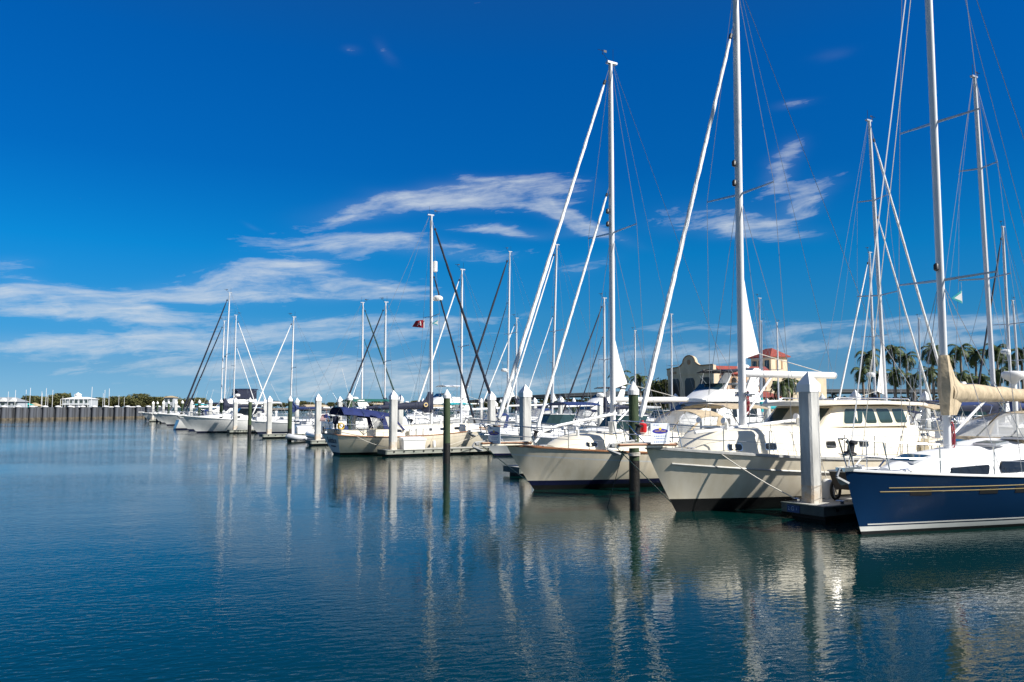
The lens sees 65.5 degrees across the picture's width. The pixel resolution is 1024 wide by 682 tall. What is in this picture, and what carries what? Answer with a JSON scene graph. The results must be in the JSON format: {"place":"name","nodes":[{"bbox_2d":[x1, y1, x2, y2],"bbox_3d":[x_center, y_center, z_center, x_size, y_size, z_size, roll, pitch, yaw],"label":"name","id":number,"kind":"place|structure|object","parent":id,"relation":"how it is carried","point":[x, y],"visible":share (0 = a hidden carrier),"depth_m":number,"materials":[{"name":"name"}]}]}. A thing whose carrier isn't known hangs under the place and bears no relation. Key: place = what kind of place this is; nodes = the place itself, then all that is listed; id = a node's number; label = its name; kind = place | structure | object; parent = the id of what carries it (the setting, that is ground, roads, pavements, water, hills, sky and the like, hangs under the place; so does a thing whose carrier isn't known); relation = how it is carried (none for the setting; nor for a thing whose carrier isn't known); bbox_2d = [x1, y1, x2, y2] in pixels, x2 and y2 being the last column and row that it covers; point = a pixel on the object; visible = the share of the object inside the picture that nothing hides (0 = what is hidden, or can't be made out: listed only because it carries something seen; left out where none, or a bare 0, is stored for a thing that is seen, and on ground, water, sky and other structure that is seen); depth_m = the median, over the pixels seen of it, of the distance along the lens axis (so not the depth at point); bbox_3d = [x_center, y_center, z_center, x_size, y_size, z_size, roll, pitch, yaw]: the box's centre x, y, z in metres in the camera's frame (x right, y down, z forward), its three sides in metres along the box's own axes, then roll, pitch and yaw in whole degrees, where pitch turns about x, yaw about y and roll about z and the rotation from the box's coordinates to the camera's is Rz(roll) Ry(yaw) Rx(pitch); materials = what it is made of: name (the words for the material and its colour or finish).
{"place":"outdoors","nodes":[
{"label":"outdoors","id":0,"kind":"place"},
{"bbox_2d":[260,408,329,409],"bbox_3d":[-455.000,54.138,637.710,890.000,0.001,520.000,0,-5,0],"label":"shore ground","id":1,"kind":"structure","parent":0,"point":[287,409],"depth_m":479.95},
{"bbox_2d":[0,397,28,406],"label":"waterfront house","id":2,"kind":"structure","parent":1,"relation":"on","point":[12,401],"depth_m":325.55,"materials":[{"name":"white paint"}]},
{"bbox_2d":[31,396,50,405],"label":"broadleaf tree","id":3,"kind":"object","parent":1,"relation":"on","point":[37,399],"visible":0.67,"depth_m":426.54,"materials":[{"name":"green plant"}]},
{"bbox_2d":[50,392,70,403],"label":"broadleaf tree","id":4,"kind":"object","parent":1,"relation":"on","point":[59,396],"visible":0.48,"depth_m":431.41,"materials":[{"name":"green plant"}]},
{"bbox_2d":[60,393,97,406],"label":"waterfront house","id":5,"kind":"structure","parent":1,"relation":"on","point":[77,399],"depth_m":394.49,"materials":[{"name":"white paint"}]},
{"bbox_2d":[96,398,113,406],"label":"broadleaf tree","id":6,"kind":"object","parent":1,"relation":"on","point":[101,402],"visible":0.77,"depth_m":428.47,"materials":[{"name":"green plant"}]},
{"bbox_2d":[113,396,137,406],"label":"broadleaf tree","id":7,"kind":"object","parent":1,"relation":"on","point":[128,401],"visible":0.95,"depth_m":427.12,"materials":[{"name":"green plant"}]},
{"bbox_2d":[127,393,150,405],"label":"broadleaf tree","id":8,"kind":"object","parent":1,"relation":"on","point":[140,396],"visible":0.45,"depth_m":433.56,"materials":[{"name":"green plant"}]},
{"bbox_2d":[145,396,163,406],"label":"broadleaf tree","id":9,"kind":"object","parent":1,"relation":"on","point":[152,399],"visible":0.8,"depth_m":427.60,"materials":[{"name":"green plant"}]},
{"bbox_2d":[163,396,178,406],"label":"waterfront house","id":10,"kind":"structure","parent":1,"relation":"on","point":[171,399],"depth_m":396.37,"materials":[{"name":"white"}]},
{"bbox_2d":[0,406,1023,681],"bbox_3d":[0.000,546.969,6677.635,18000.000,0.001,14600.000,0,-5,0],"label":"water","id":11,"kind":"structure","parent":0,"point":[138,550],"depth_m":12.34,"materials":[{"name":"teal liquid"}]},
{"bbox_2d":[0,407,195,419],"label":"breakwater","id":12,"kind":"object","parent":11,"relation":"in","point":[10,414],"visible":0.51,"depth_m":164.39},
{"bbox_2d":[139,397,195,419],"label":"motor cruiser","id":13,"kind":"object","parent":11,"relation":"on","point":[147,415],"visible":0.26,"depth_m":136.46,"materials":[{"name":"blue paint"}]},
{"bbox_2d":[154,393,227,424],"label":"motor cruiser","id":14,"kind":"object","parent":11,"relation":"on","point":[169,419],"visible":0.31,"depth_m":109.31,"materials":[{"name":"white plastic"}]},
{"bbox_2d":[173,312,265,429],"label":"sailboat","id":15,"kind":"object","parent":11,"relation":"on","point":[179,425],"visible":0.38,"depth_m":93.13,"materials":[{"name":"white metal"}]},
{"bbox_2d":[180,389,262,415],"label":"motor yacht","id":16,"kind":"object","parent":11,"relation":"on","point":[245,395],"visible":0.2,"depth_m":105.83,"materials":[{"name":"white plastic"}]},
{"bbox_2d":[183,317,274,416],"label":"sailboat","id":17,"kind":"object","parent":11,"relation":"on","point":[222,368],"visible":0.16,"depth_m":95.32,"materials":[{"name":"white metal"}]},
{"bbox_2d":[179,289,285,430],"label":"sailboat","id":18,"kind":"object","parent":11,"relation":"on","point":[226,405],"visible":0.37,"depth_m":87.76,"materials":[{"name":"white metal"}]},
{"bbox_2d":[233,398,237,429],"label":"concrete pile","id":19,"kind":"object","parent":11,"relation":"in","point":[235,409],"visible":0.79,"depth_m":77.48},
{"bbox_2d":[177,401,294,432],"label":"motor cruiser","id":20,"kind":"object","parent":11,"relation":"on","point":[211,423],"visible":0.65,"depth_m":79.47,"materials":[{"name":"white plastic"}]},
{"bbox_2d":[247,398,251,435],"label":"mooring pile","id":21,"kind":"object","parent":11,"relation":"in","point":[249,416],"visible":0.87,"depth_m":71.60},
{"bbox_2d":[266,396,272,433],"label":"concrete pile","id":22,"kind":"object","parent":11,"relation":"in","point":[269,417],"visible":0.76,"depth_m":65.80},
{"bbox_2d":[259,433,304,437],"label":"finger pier","id":23,"kind":"structure","parent":11,"relation":"on","point":[281,435],"depth_m":65.60,"materials":[{"name":"concrete"}]},
{"bbox_2d":[295,425,312,433],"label":"dock box","id":24,"kind":"object","parent":23,"relation":"on","point":[303,429],"visible":0.89,"depth_m":66.98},
{"bbox_2d":[287,396,292,440],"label":"mooring pile","id":25,"kind":"object","parent":11,"relation":"in","point":[289,427],"visible":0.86,"depth_m":59.93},
{"bbox_2d":[285,434,310,440],"bbox_3d":[-15.456,7.228,60.037,1.640,0.588,3.622,-4,-6,39],"label":"inflatable dinghy","id":26,"kind":"object","parent":11,"relation":"on","point":[296,437],"visible":0.6,"depth_m":58.71,"materials":[{"name":"rubber"}]},
{"bbox_2d":[251,313,346,433],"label":"sailboat","id":27,"kind":"object","parent":11,"relation":"on","point":[279,426],"visible":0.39,"depth_m":77.03,"materials":[{"name":"white metal"}]},
{"bbox_2d":[305,426,326,438],"bbox_3d":[-13.919,6.579,57.328,1.640,0.940,3.122,3,-5,-30],"label":"inflatable dinghy","id":28,"kind":"object","parent":11,"relation":"on","point":[309,433],"visible":0.45,"depth_m":56.42,"materials":[{"name":"rubber"}]},
{"bbox_2d":[306,439,327,445],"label":"finger pier","id":29,"kind":"structure","parent":11,"relation":"on","point":[317,442],"depth_m":53.63,"materials":[{"name":"concrete"}]},
{"bbox_2d":[314,394,321,439],"bbox_3d":[-13.224,5.585,54.235,0.396,3.980,0.396,3,-5,-30],"label":"concrete pile","id":30,"kind":"object","parent":11,"relation":"in","point":[317,424],"visible":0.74,"depth_m":54.11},
{"bbox_2d":[294,299,394,432],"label":"sailboat","id":31,"kind":"object","parent":11,"relation":"on","point":[310,422],"visible":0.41,"depth_m":73.21,"materials":[{"name":"white metal"}]},
{"bbox_2d":[307,371,472,439],"bbox_3d":[-8.699,5.076,60.474,12.905,5.848,3.823,3,-5,-30],"label":"motor cruiser","id":32,"kind":"object","parent":11,"relation":"on","point":[361,422],"visible":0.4,"depth_m":59.27,"materials":[{"name":"white plastic"}]},
{"bbox_2d":[336,297,443,420],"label":"sailboat","id":33,"kind":"object","parent":11,"relation":"on","point":[385,367],"visible":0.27,"depth_m":68.59,"materials":[{"name":"white metal"}]},
{"bbox_2d":[389,390,397,449],"bbox_3d":[-6.354,4.633,42.554,0.396,3.980,0.396,3,-5,-30],"label":"concrete pile","id":34,"kind":"object","parent":11,"relation":"in","point":[393,403],"visible":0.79,"depth_m":42.43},
{"bbox_2d":[397,394,403,424],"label":"concrete pile","id":35,"kind":"object","parent":11,"relation":"in","point":[400,412],"visible":0.42,"depth_m":57.16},
{"bbox_2d":[321,210,501,454],"bbox_3d":[-5.295,-0.606,46.601,10.853,14.920,3.592,3,-5,-30],"label":"sailboat","id":36,"kind":"object","parent":11,"relation":"on","point":[344,440],"visible":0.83,"depth_m":45.27,"materials":[{"name":"white plastic"}]},
{"bbox_2d":[377,446,491,456],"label":"finger pier","id":37,"kind":"structure","parent":11,"relation":"on","point":[430,451],"depth_m":42.96,"materials":[{"name":"concrete"}]},
{"bbox_2d":[398,436,426,449],"bbox_3d":[-5.362,5.486,42.870,1.340,0.660,0.720,3,-5,-30],"label":"dock box","id":38,"kind":"object","parent":37,"relation":"on","point":[413,442],"visible":0.96,"depth_m":42.62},
{"bbox_2d":[404,385,478,417],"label":"motor yacht","id":39,"kind":"object","parent":11,"relation":"on","point":[437,397],"visible":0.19,"depth_m":85.19,"materials":[{"name":"white plastic"}]},
{"bbox_2d":[406,382,478,418],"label":"motor cruiser","id":40,"kind":"object","parent":11,"relation":"on","point":[456,407],"visible":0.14,"depth_m":82.53,"materials":[{"name":"white plastic"}]},
{"bbox_2d":[443,390,450,463],"bbox_3d":[-3.004,4.232,36.655,0.370,4.020,0.360,3,-5,-30],"label":"mooring pile","id":41,"kind":"object","parent":11,"relation":"in","point":[446,429],"visible":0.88,"depth_m":36.55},
{"bbox_2d":[408,263,536,428],"bbox_3d":[-2.702,1.043,57.942,10.419,13.475,3.227,3,-5,-30],"label":"sailboat","id":42,"kind":"object","parent":11,"relation":"on","point":[462,389],"visible":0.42,"depth_m":57.34,"materials":[{"name":"white metal"}]},
{"bbox_2d":[487,391,495,425],"bbox_3d":[-1.177,4.879,45.579,0.396,3.980,0.396,3,-5,-30],"label":"concrete pile","id":43,"kind":"object","parent":11,"relation":"in","point":[491,397],"visible":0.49,"depth_m":45.51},
{"bbox_2d":[455,247,571,423],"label":"sailboat","id":44,"kind":"object","parent":11,"relation":"on","point":[513,395],"visible":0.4,"depth_m":74.72,"materials":[{"name":"white plastic"}]},
{"bbox_2d":[503,465,523,475],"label":"finger pier","id":45,"kind":"structure","parent":11,"relation":"on","point":[506,468],"depth_m":30.48,"materials":[{"name":"concrete"}]},
{"bbox_2d":[475,313,566,417],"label":"sailboat","id":46,"kind":"object","parent":11,"relation":"on","point":[517,403],"visible":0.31,"depth_m":81.15,"materials":[{"name":"white plastic"}]},
{"bbox_2d":[518,385,531,440],"bbox_3d":[0.516,3.680,30.873,0.396,3.980,0.396,3,-5,-30],"label":"concrete pile","id":47,"kind":"object","parent":11,"relation":"in","point":[524,394],"visible":0.49,"depth_m":30.80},
{"bbox_2d":[467,402,600,455],"bbox_3d":[1.938,5.007,43.951,9.905,3.301,2.833,3,-5,-30],"label":"motor cruiser","id":48,"kind":"object","parent":11,"relation":"on","point":[503,450],"visible":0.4,"depth_m":42.77,"materials":[{"name":"white plastic"}]},
{"bbox_2d":[528,309,582,413],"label":"sailboat","id":49,"kind":"object","parent":11,"relation":"on","point":[552,363],"visible":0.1,"depth_m":99.56,"materials":[{"name":"white plastic"}]},
{"bbox_2d":[503,244,609,424],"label":"sailboat","id":50,"kind":"object","parent":11,"relation":"on","point":[553,395],"visible":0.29,"depth_m":67.51,"materials":[{"name":"white plastic"}]},
{"bbox_2d":[531,415,649,445],"bbox_3d":[4.660,4.743,36.735,10.105,2.654,2.899,3,-5,-30],"label":"motor cruiser","id":51,"kind":"object","parent":11,"relation":"on","point":[603,425],"visible":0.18,"depth_m":35.76,"materials":[{"name":"white plastic"}]},
{"bbox_2d":[555,386,638,419],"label":"motor yacht","id":52,"kind":"object","parent":11,"relation":"on","point":[595,398],"visible":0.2,"depth_m":95.69,"materials":[{"name":"white plastic"}]},
{"bbox_2d":[597,400,602,426],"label":"concrete pile","id":53,"kind":"object","parent":11,"relation":"in","point":[599,412],"visible":0.36,"depth_m":50.41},
{"bbox_2d":[563,293,658,427],"bbox_3d":[8.244,2.165,64.172,11.109,12.251,3.454,3,-5,-30],"label":"sailboat","id":54,"kind":"object","parent":11,"relation":"on","point":[605,411],"visible":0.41,"depth_m":63.43,"materials":[{"name":"white plastic"}]},
{"bbox_2d":[472,49,769,489],"bbox_3d":[4.001,-2.494,27.749,12.216,15.620,3.693,3,-5,-30],"label":"sailboat","id":55,"kind":"object","parent":11,"relation":"on","point":[583,459],"visible":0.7,"depth_m":25.76,"materials":[{"name":"white plastic"}]},
{"bbox_2d":[488,427,499,443],"bbox_3d":[-0.548,2.872,24.282,0.520,0.500,0.020,-4,-6,43],"label":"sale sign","id":56,"kind":"object","parent":55,"relation":"attached to","point":[494,436],"visible":1,"depth_m":24.26,"materials":[{"name":"blue metal"}]},
{"bbox_2d":[628,381,639,491],"bbox_3d":[3.823,3.278,24.949,0.370,4.020,0.360,3,-5,-30],"label":"mooring pile","id":57,"kind":"object","parent":11,"relation":"in","point":[634,471],"visible":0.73,"depth_m":24.84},
{"bbox_2d":[626,327,666,415],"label":"sailboat","id":58,"kind":"object","parent":11,"relation":"on","point":[647,407],"visible":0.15,"depth_m":89.34,"materials":[{"name":"white plastic"}]},
{"bbox_2d":[594,373,703,424],"bbox_3d":[10.377,4.783,55.911,11.305,5.691,3.295,3,-5,-30],"label":"motor cruiser","id":59,"kind":"object","parent":11,"relation":"on","point":[652,417],"visible":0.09,"depth_m":55.67,"materials":[{"name":"white plastic"}]},
{"bbox_2d":[648,312,697,413],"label":"sailboat","id":60,"kind":"object","parent":11,"relation":"on","point":[671,380],"visible":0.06,"depth_m":85.09,"materials":[{"name":"white plastic"}]},
{"bbox_2d":[470,389,937,408],"bbox_3d":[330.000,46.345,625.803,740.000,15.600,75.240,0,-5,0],"label":"road bridge","id":61,"kind":"structure","parent":11,"relation":"on","point":[834,392],"depth_m":595.63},
{"bbox_2d":[644,364,784,431],"bbox_3d":[12.620,3.198,50.614,13.305,7.989,3.955,3,-5,-30],"label":"motor yacht","id":62,"kind":"object","parent":11,"relation":"on","point":[700,395],"visible":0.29,"depth_m":49.68,"materials":[{"name":"white plastic"}]},
{"bbox_2d":[486,395,1004,407],"bbox_3d":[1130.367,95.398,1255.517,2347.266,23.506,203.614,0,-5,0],"label":"woods","id":63,"kind":"object","parent":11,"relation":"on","point":[569,400],"visible":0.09,"depth_m":1282.77,"materials":[{"name":"green plant"}]},
{"bbox_2d":[747,318,780,416],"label":"sailboat","id":64,"kind":"object","parent":11,"relation":"on","point":[762,359],"visible":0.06,"depth_m":99.50,"materials":[{"name":"white plastic"}]},
{"bbox_2d":[735,294,794,420],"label":"sailboat","id":65,"kind":"object","parent":11,"relation":"on","point":[759,358],"visible":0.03,"depth_m":72.79,"materials":[{"name":"white plastic"}]},
{"bbox_2d":[761,322,785,419],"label":"sailboat","id":66,"kind":"object","parent":11,"relation":"on","point":[777,369],"visible":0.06,"depth_m":93.39,"materials":[{"name":"white plastic"}]},
{"bbox_2d":[606,0,962,511],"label":"motorsailer","id":67,"kind":"object","parent":11,"relation":"on","point":[695,470],"visible":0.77,"depth_m":20.76,"materials":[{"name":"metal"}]},
{"bbox_2d":[650,423,669,443],"bbox_3d":[3.600,2.250,19.361,0.520,0.500,0.020,2,-5,-20],"label":"sale sign","id":68,"kind":"object","parent":67,"relation":"attached to","point":[659,433],"visible":1,"depth_m":19.36,"materials":[{"name":"white metal"}]},
{"bbox_2d":[721,454,794,498],"bbox_3d":[5.950,3.260,19.471,1.838,1.149,0.025,-1,-5,7],"label":"mooring line","id":69,"kind":"object","parent":67,"relation":"attached to","point":[758,478],"visible":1,"depth_m":19.44,"materials":[{"name":"fabric"}]},
{"bbox_2d":[821,459,834,498],"bbox_3d":[7.960,3.639,20.119,0.350,1.316,0.341,0,-5,0],"label":"fender","id":70,"kind":"object","parent":67,"relation":"hanging from","point":[826,482],"visible":0.45,"depth_m":19.98,"materials":[{"name":"plastic"}]},
{"bbox_2d":[796,372,821,503],"bbox_3d":[7.231,2.737,19.298,0.396,3.980,0.396,3,-5,-30],"label":"concrete pile","id":71,"kind":"object","parent":11,"relation":"in","point":[808,387],"visible":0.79,"depth_m":19.19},
{"bbox_2d":[780,495,856,520],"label":"finger pier","id":72,"kind":"structure","parent":11,"relation":"on","point":[828,509],"depth_m":18.71,"materials":[{"name":"concrete"}]},
{"bbox_2d":[787,504,799,512],"bbox_3d":[6.699,3.994,18.964,0.022,0.170,0.360,3,-5,-30],"label":"dock number plate","id":73,"kind":"object","parent":72,"relation":"attached to","point":[794,508],"visible":1,"depth_m":18.95,"materials":[{"name":"paint"}]},
{"bbox_2d":[827,457,884,499],"bbox_3d":[8.574,3.418,19.658,1.750,1.035,0.901,4,-6,-42],"label":"dock cart","id":74,"kind":"object","parent":72,"relation":"on","point":[836,484],"visible":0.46,"depth_m":19.35,"materials":[{"name":"black plastic"}]},
{"bbox_2d":[838,247,934,429],"bbox_3d":[27.698,0.379,59.827,11.656,15.106,3.779,3,-5,-30],"label":"sailboat","id":75,"kind":"object","parent":11,"relation":"on","point":[873,374],"visible":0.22,"depth_m":59.28,"materials":[{"name":"white plastic"}]},
{"bbox_2d":[815,110,959,437],"bbox_3d":[18.331,-2.603,39.202,11.656,17.700,3.779,3,-5,-30],"label":"sailboat","id":76,"kind":"object","parent":11,"relation":"on","point":[882,375],"visible":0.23,"depth_m":39.25,"materials":[{"name":"white plastic"}]},
{"bbox_2d":[899,314,937,422],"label":"sailboat","id":77,"kind":"object","parent":11,"relation":"on","point":[919,351],"visible":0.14,"depth_m":76.26,"materials":[{"name":"white plastic"}]},
{"bbox_2d":[920,391,930,429],"bbox_3d":[22.860,4.745,43.928,0.396,3.980,0.396,3,-5,-30],"label":"concrete pile","id":78,"kind":"object","parent":11,"relation":"in","point":[928,410],"visible":0.39,"depth_m":43.85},
{"bbox_2d":[835,0,1023,534],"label":"sailboat","id":79,"kind":"object","parent":11,"relation":"on","point":[954,482],"visible":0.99,"depth_m":17.22,"materials":[{"name":"blue paint"}]},
{"bbox_2d":[910,489,931,495],"bbox_3d":[8.472,3.134,16.491,0.518,0.132,0.058,1,-5,-10],"label":"hull window","id":80,"kind":"structure","parent":79,"relation":"in","point":[926,491],"depth_m":16.49,"materials":[{"name":"plastic"}]},
{"bbox_2d":[1001,371,1023,433],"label":"radar post","id":81,"kind":"object","parent":79,"relation":"on","point":[1017,377],"visible":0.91,"depth_m":24.02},
{"bbox_2d":[915,370,1010,434],"bbox_3d":[32.818,4.875,57.471,12.005,5.760,3.526,3,-5,-30],"label":"motor cruiser","id":82,"kind":"object","parent":11,"relation":"on","point":[967,413],"visible":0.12,"depth_m":56.46,"materials":[{"name":"white plastic"}]},
{"bbox_2d":[910,65,1023,437],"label":"sailboat","id":83,"kind":"object","parent":11,"relation":"on","point":[989,407],"visible":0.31,"depth_m":32.89,"materials":[{"name":"white painted fibreglass"},{"name":"blue canvas"},{"name":"aluminium"}]},
{"bbox_2d":[969,221,1023,433],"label":"sailboat","id":84,"kind":"object","parent":11,"relation":"on","point":[1008,429],"visible":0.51,"depth_m":53.51,"materials":[{"name":"white plastic"}]},
{"bbox_2d":[995,297,1023,421],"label":"sailboat","id":85,"kind":"object","parent":11,"relation":"on","point":[1015,340],"visible":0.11,"depth_m":69.27,"materials":[{"name":"white plastic"}]},
{"bbox_2d":[0,0,1023,405],"label":"sky","id":86,"kind":"structure","parent":0,"point":[159,159],"materials":[{"name":"blue"}]},
{"bbox_2d":[666,348,826,414],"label":"building","id":87,"kind":"structure","parent":0,"point":[693,367],"depth_m":129.03,"materials":[{"name":"paint"}]},
{"bbox_2d":[646,409,1022,414],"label":"shore ground","id":88,"kind":"structure","parent":0,"point":[937,411],"depth_m":193.34,"materials":[{"name":"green plant"}]},
{"bbox_2d":[628,374,646,404],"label":"palm tree","id":89,"kind":"object","parent":88,"relation":"on","point":[639,380],"visible":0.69,"depth_m":129.68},
{"bbox_2d":[641,380,667,409],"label":"broadleaf tree","id":90,"kind":"object","parent":88,"relation":"on","point":[657,387],"visible":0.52,"depth_m":134.36,"materials":[{"name":"green plant"}]},
{"bbox_2d":[770,378,795,400],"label":"palm tree","id":91,"kind":"object","parent":88,"relation":"on","point":[783,392],"visible":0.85,"depth_m":113.45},
{"bbox_2d":[850,366,871,397],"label":"palm tree","id":92,"kind":"object","parent":88,"relation":"on","point":[864,370],"visible":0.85,"depth_m":111.59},
{"bbox_2d":[854,348,879,399],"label":"palm tree","id":93,"kind":"object","parent":88,"relation":"on","point":[867,358],"visible":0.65,"depth_m":117.64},
{"bbox_2d":[885,344,905,386],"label":"palm tree","id":94,"kind":"object","parent":88,"relation":"on","point":[890,351],"visible":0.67,"depth_m":121.82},
{"bbox_2d":[886,367,906,400],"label":"palm tree","id":95,"kind":"object","parent":88,"relation":"on","point":[892,377],"visible":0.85,"depth_m":112.47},
{"bbox_2d":[893,351,917,414],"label":"palm tree","id":96,"kind":"object","parent":88,"relation":"on","point":[905,358],"visible":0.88,"depth_m":115.65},
{"bbox_2d":[903,371,923,414],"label":"palm tree","id":97,"kind":"object","parent":88,"relation":"on","point":[911,378],"visible":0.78,"depth_m":110.52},
{"bbox_2d":[921,342,938,414],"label":"palm tree","id":98,"kind":"object","parent":88,"relation":"on","point":[932,359],"visible":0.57,"depth_m":117.80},
{"bbox_2d":[922,366,937,414],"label":"palm tree","id":99,"kind":"object","parent":88,"relation":"on","point":[930,378],"visible":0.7,"depth_m":113.43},
{"bbox_2d":[947,343,973,372],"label":"palm tree","id":100,"kind":"object","parent":88,"relation":"on","point":[958,354],"visible":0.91,"depth_m":116.87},
{"bbox_2d":[954,370,971,382],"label":"palm tree","id":101,"kind":"object","parent":88,"relation":"on","point":[964,378],"visible":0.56,"depth_m":111.45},
{"bbox_2d":[962,347,987,378],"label":"palm tree","id":102,"kind":"object","parent":88,"relation":"on","point":[975,357],"visible":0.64,"depth_m":123.76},
{"bbox_2d":[969,374,990,385],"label":"palm tree","id":103,"kind":"object","parent":88,"relation":"on","point":[983,379],"visible":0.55,"depth_m":111.28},
{"bbox_2d":[984,343,1011,410],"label":"palm tree","id":104,"kind":"object","parent":88,"relation":"on","point":[997,351],"visible":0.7,"depth_m":117.57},
{"bbox_2d":[988,367,1007,410],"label":"palm tree","id":105,"kind":"object","parent":88,"relation":"on","point":[997,376],"visible":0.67,"depth_m":112.39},
{"bbox_2d":[1011,347,1023,414],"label":"palm tree","id":106,"kind":"object","parent":88,"relation":"on","point":[1020,352],"visible":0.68,"depth_m":118.81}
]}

